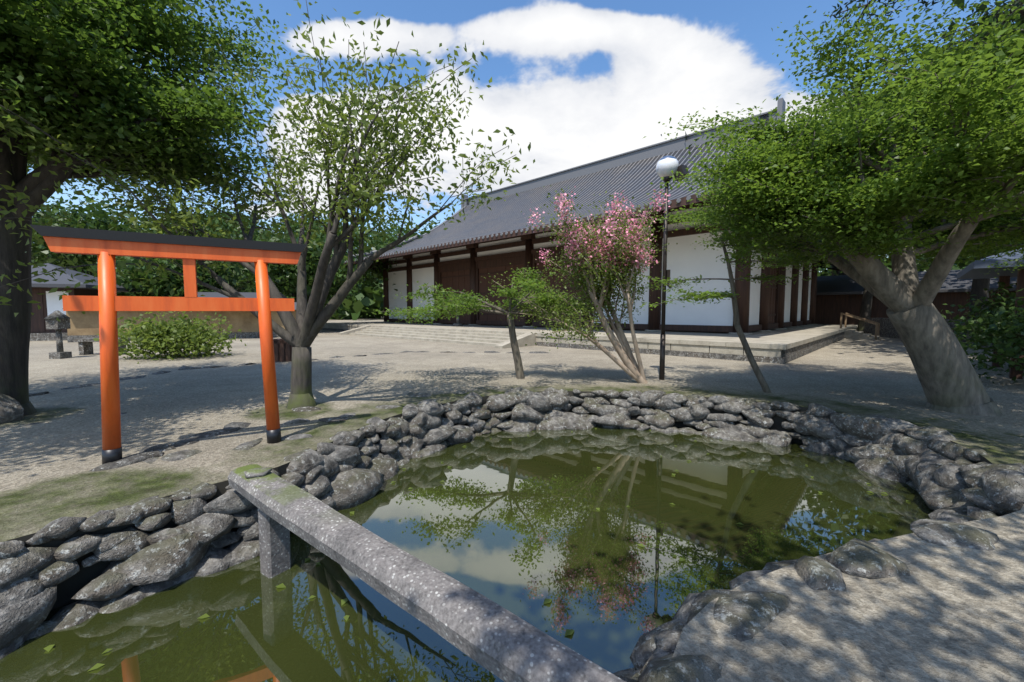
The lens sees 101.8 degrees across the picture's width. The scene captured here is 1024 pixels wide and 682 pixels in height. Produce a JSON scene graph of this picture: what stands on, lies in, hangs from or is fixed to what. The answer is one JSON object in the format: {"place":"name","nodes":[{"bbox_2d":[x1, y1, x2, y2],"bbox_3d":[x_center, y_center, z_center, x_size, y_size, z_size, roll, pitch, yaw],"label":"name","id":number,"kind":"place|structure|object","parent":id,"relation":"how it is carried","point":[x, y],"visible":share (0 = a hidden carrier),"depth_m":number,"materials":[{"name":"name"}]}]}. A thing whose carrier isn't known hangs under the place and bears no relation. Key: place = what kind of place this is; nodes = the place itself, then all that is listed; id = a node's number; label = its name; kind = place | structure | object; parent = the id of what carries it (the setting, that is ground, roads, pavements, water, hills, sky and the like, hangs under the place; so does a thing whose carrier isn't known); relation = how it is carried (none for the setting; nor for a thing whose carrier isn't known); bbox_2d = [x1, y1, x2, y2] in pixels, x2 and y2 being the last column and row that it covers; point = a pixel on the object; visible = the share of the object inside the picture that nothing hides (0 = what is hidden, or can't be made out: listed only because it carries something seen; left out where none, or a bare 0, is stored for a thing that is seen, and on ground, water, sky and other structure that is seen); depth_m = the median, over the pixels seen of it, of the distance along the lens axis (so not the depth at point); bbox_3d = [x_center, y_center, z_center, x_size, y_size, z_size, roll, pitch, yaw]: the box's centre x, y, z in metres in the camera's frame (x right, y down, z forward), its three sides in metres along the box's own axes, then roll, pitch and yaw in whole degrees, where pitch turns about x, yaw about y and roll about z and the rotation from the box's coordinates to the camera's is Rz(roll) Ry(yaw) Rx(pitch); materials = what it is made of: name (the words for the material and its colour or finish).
{"place":"outdoors","nodes":[
{"label":"outdoors","id":0,"kind":"place"},
{"bbox_2d":[0,425,932,681],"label":"water","id":1,"kind":"structure","parent":0,"point":[607,585],"depth_m":3.20,"materials":[{"name":"green liquid"}]},
{"bbox_2d":[43,428,908,671],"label":"floating leaves","id":2,"kind":"object","parent":1,"relation":"on","point":[346,617],"visible":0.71,"depth_m":2.71,"materials":[{"name":"green plant"}]},
{"bbox_2d":[7,391,1003,609],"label":"pond bank","id":3,"kind":"structure","parent":0,"point":[68,589],"depth_m":2.86,"materials":[{"name":"grey stone"}]},
{"bbox_2d":[0,386,1023,681],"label":"pond rocks","id":4,"kind":"object","parent":3,"relation":"on","point":[956,486],"visible":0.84,"depth_m":3.22,"materials":[{"name":"grey stone"}]},
{"bbox_2d":[0,317,1023,681],"bbox_3d":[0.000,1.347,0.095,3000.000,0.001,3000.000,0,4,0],"label":"ground","id":5,"kind":"structure","parent":0,"point":[940,613],"depth_m":4.58,"materials":[{"name":"grey gravel"}]},
{"bbox_2d":[0,394,23,423],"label":"rock","id":6,"kind":"object","parent":5,"relation":"on","point":[11,409],"visible":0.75,"depth_m":5.09,"materials":[{"name":"grey stone"}]},
{"bbox_2d":[31,200,95,269],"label":"tree","id":7,"kind":"object","parent":5,"relation":"on","point":[36,261],"depth_m":33.88,"materials":[{"name":"green plant"}]},
{"bbox_2d":[31,186,152,292],"bbox_3d":[-29.437,-5.622,28.452,10.544,9.918,10.572,0,4,0],"label":"tree","id":8,"kind":"object","parent":5,"relation":"on","point":[102,220],"depth_m":27.64,"materials":[{"name":"green plant"}]},
{"bbox_2d":[0,0,324,415],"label":"tree","id":9,"kind":"object","parent":5,"relation":"on","point":[123,73],"depth_m":5.33,"materials":[{"name":"green plant"}]},
{"bbox_2d":[76,207,257,294],"bbox_3d":[-22.996,-5.008,29.465,10.781,8.547,8.664,0,4,0],"label":"tree","id":10,"kind":"object","parent":5,"relation":"on","point":[128,229],"visible":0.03,"depth_m":27.98,"materials":[{"name":"green plant"}]},
{"bbox_2d":[30,225,307,463],"bbox_3d":[-3.015,0.053,3.944,1.994,2.042,0.170,-2,5,-30],"label":"torii","id":11,"kind":"object","parent":5,"relation":"on","point":[106,247],"visible":0.93,"depth_m":3.73,"materials":[{"name":"orange paint"}]},
{"bbox_2d":[93,311,245,363],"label":"bush leaves","id":12,"kind":"object","parent":5,"relation":"on","point":[164,337],"visible":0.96,"depth_m":11.92,"materials":[{"name":"green plant"}]},
{"bbox_2d":[97,256,250,296],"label":"tree","id":13,"kind":"object","parent":5,"relation":"on","point":[161,290],"visible":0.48,"depth_m":23.27,"materials":[{"name":"green plant"}]},
{"bbox_2d":[164,202,271,284],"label":"tree","id":14,"kind":"object","parent":5,"relation":"on","point":[230,218],"depth_m":43.27,"materials":[{"name":"green plant"}]},
{"bbox_2d":[179,199,280,291],"bbox_3d":[-26.376,-7.293,38.549,13.231,11.826,12.345,0,4,0],"label":"tree","id":15,"kind":"object","parent":5,"relation":"on","point":[226,215],"depth_m":38.07,"materials":[{"name":"green plant"}]},
{"bbox_2d":[0,0,534,408],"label":"tree","id":16,"kind":"object","parent":5,"relation":"on","point":[186,213],"depth_m":5.35,"materials":[{"name":"green plant"}]},
{"bbox_2d":[22,351,547,471],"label":"border stones","id":17,"kind":"object","parent":5,"relation":"on","point":[151,451],"visible":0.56,"depth_m":4.62,"materials":[{"name":"grey stone"}]},
{"bbox_2d":[232,218,376,312],"bbox_3d":[-13.682,-4.196,27.102,8.780,7.263,9.406,0,4,0],"label":"tree","id":18,"kind":"object","parent":5,"relation":"on","point":[283,277],"depth_m":25.63,"materials":[{"name":"green plant"}]},
{"bbox_2d":[254,206,386,297],"bbox_3d":[-16.080,-6.136,33.879,12.505,10.171,11.492,0,4,0],"label":"tree","id":19,"kind":"object","parent":5,"relation":"on","point":[356,242],"visible":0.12,"depth_m":32.08,"materials":[{"name":"green plant"}]},
{"bbox_2d":[342,207,423,275],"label":"tree","id":20,"kind":"object","parent":5,"relation":"on","point":[390,226],"visible":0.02,"depth_m":45.74,"materials":[{"name":"green plant"}]},
{"bbox_2d":[354,222,432,293],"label":"tree","id":21,"kind":"object","parent":5,"relation":"on","point":[379,244],"visible":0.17,"depth_m":34.14,"materials":[{"name":"green plant"}]},
{"bbox_2d":[227,464,624,681],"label":"stone bridge","id":22,"kind":"structure","parent":5,"relation":"on","point":[500,642],"depth_m":1.92,"materials":[{"name":"stone"}]},
{"bbox_2d":[405,210,452,234],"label":"tree","id":23,"kind":"object","parent":5,"relation":"on","point":[432,221],"depth_m":41.48,"materials":[{"name":"green plant"}]},
{"bbox_2d":[366,267,614,378],"bbox_3d":[-0.328,-0.332,8.220,5.208,2.290,3.695,0,4,0],"label":"tree","id":24,"kind":"object","parent":5,"relation":"on","point":[450,303],"depth_m":8.13,"materials":[{"name":"green plant"}]},
{"bbox_2d":[31,246,1017,319],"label":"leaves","id":25,"kind":"object","parent":5,"relation":"on","point":[372,300],"visible":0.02,"depth_m":68.02,"materials":[{"name":"green plant"}]},
{"bbox_2d":[30,248,1023,378],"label":"background buildings","id":26,"kind":"structure","parent":5,"relation":"on","point":[836,296],"depth_m":19.77,"materials":[{"name":"grey tile"}]},
{"bbox_2d":[481,184,677,383],"bbox_3d":[1.182,-0.965,7.817,3.663,3.682,2.706,0,4,0],"label":"crape myrtle","id":27,"kind":"object","parent":5,"relation":"on","point":[612,276],"depth_m":7.56,"materials":[{"name":"plant"}]},
{"bbox_2d":[321,322,879,363],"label":"platform","id":28,"kind":"structure","parent":5,"relation":"on","point":[783,346],"depth_m":15.87,"materials":[{"name":"stone"}]},
{"bbox_2d":[344,98,828,272],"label":"hall roof","id":29,"kind":"structure","parent":28,"relation":"on","point":[631,174],"depth_m":25.07,"materials":[{"name":"grey tile"}]},
{"bbox_2d":[380,197,817,334],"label":"temple building","id":30,"kind":"structure","parent":28,"relation":"on","point":[762,307],"depth_m":21.12,"materials":[{"name":"white paint"}]},
{"bbox_2d":[408,310,879,339],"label":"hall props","id":31,"kind":"object","parent":5,"relation":"on","point":[877,326],"visible":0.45,"depth_m":21.60,"materials":[{"name":"brown wood"}]},
{"bbox_2d":[656,155,688,379],"bbox_3d":[3.016,-1.383,8.074,0.433,4.320,0.536,-2,5,-29],"label":"lamp post","id":32,"kind":"object","parent":5,"relation":"on","point":[665,165],"visible":0.93,"depth_m":8.04,"materials":[{"name":"grey metal"}]},
{"bbox_2d":[615,224,829,392],"bbox_3d":[3.649,-0.421,6.718,3.415,2.701,2.803,0,4,0],"label":"corner tree","id":33,"kind":"object","parent":5,"relation":"on","point":[718,295],"depth_m":6.83,"materials":[{"name":"green plant"}]},
{"bbox_2d":[639,0,1023,416],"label":"tree","id":34,"kind":"object","parent":5,"relation":"on","point":[931,171],"depth_m":5.11,"materials":[{"name":"green plant"}]},
{"bbox_2d":[795,55,923,330],"bbox_3d":[22.180,-7.490,25.583,13.966,14.034,14.077,0,4,0],"label":"tree","id":35,"kind":"object","parent":5,"relation":"on","point":[866,305],"depth_m":25.76,"materials":[{"name":"green plant"}]},
{"bbox_2d":[868,0,1023,252],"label":"tree","id":36,"kind":"object","parent":5,"relation":"on","point":[958,2],"depth_m":12.12,"materials":[{"name":"green plant"}]},
{"bbox_2d":[883,21,1023,319],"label":"tree","id":37,"kind":"object","parent":5,"relation":"on","point":[977,289],"depth_m":16.76,"materials":[{"name":"green plant"}]},
{"bbox_2d":[917,246,1011,271],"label":"tree","id":38,"kind":"object","parent":5,"relation":"on","point":[953,264],"depth_m":31.18,"materials":[{"name":"green plant"}]},
{"bbox_2d":[941,282,1023,382],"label":"shrub leaves","id":39,"kind":"object","parent":5,"relation":"on","point":[989,322],"visible":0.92,"depth_m":8.05,"materials":[{"name":"green plant"}]},
{"bbox_2d":[28,0,1015,271],"label":"sky","id":40,"kind":"structure","parent":0,"point":[582,82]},
{"bbox_2d":[817,254,889,275],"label":"tree","id":41,"kind":"object","parent":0,"point":[834,271],"depth_m":35.28,"materials":[{"name":"green plant"}]},
{"bbox_2d":[813,0,1023,66],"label":"tree","id":42,"kind":"object","parent":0,"point":[933,3],"depth_m":6.94,"materials":[{"name":"green plant"}]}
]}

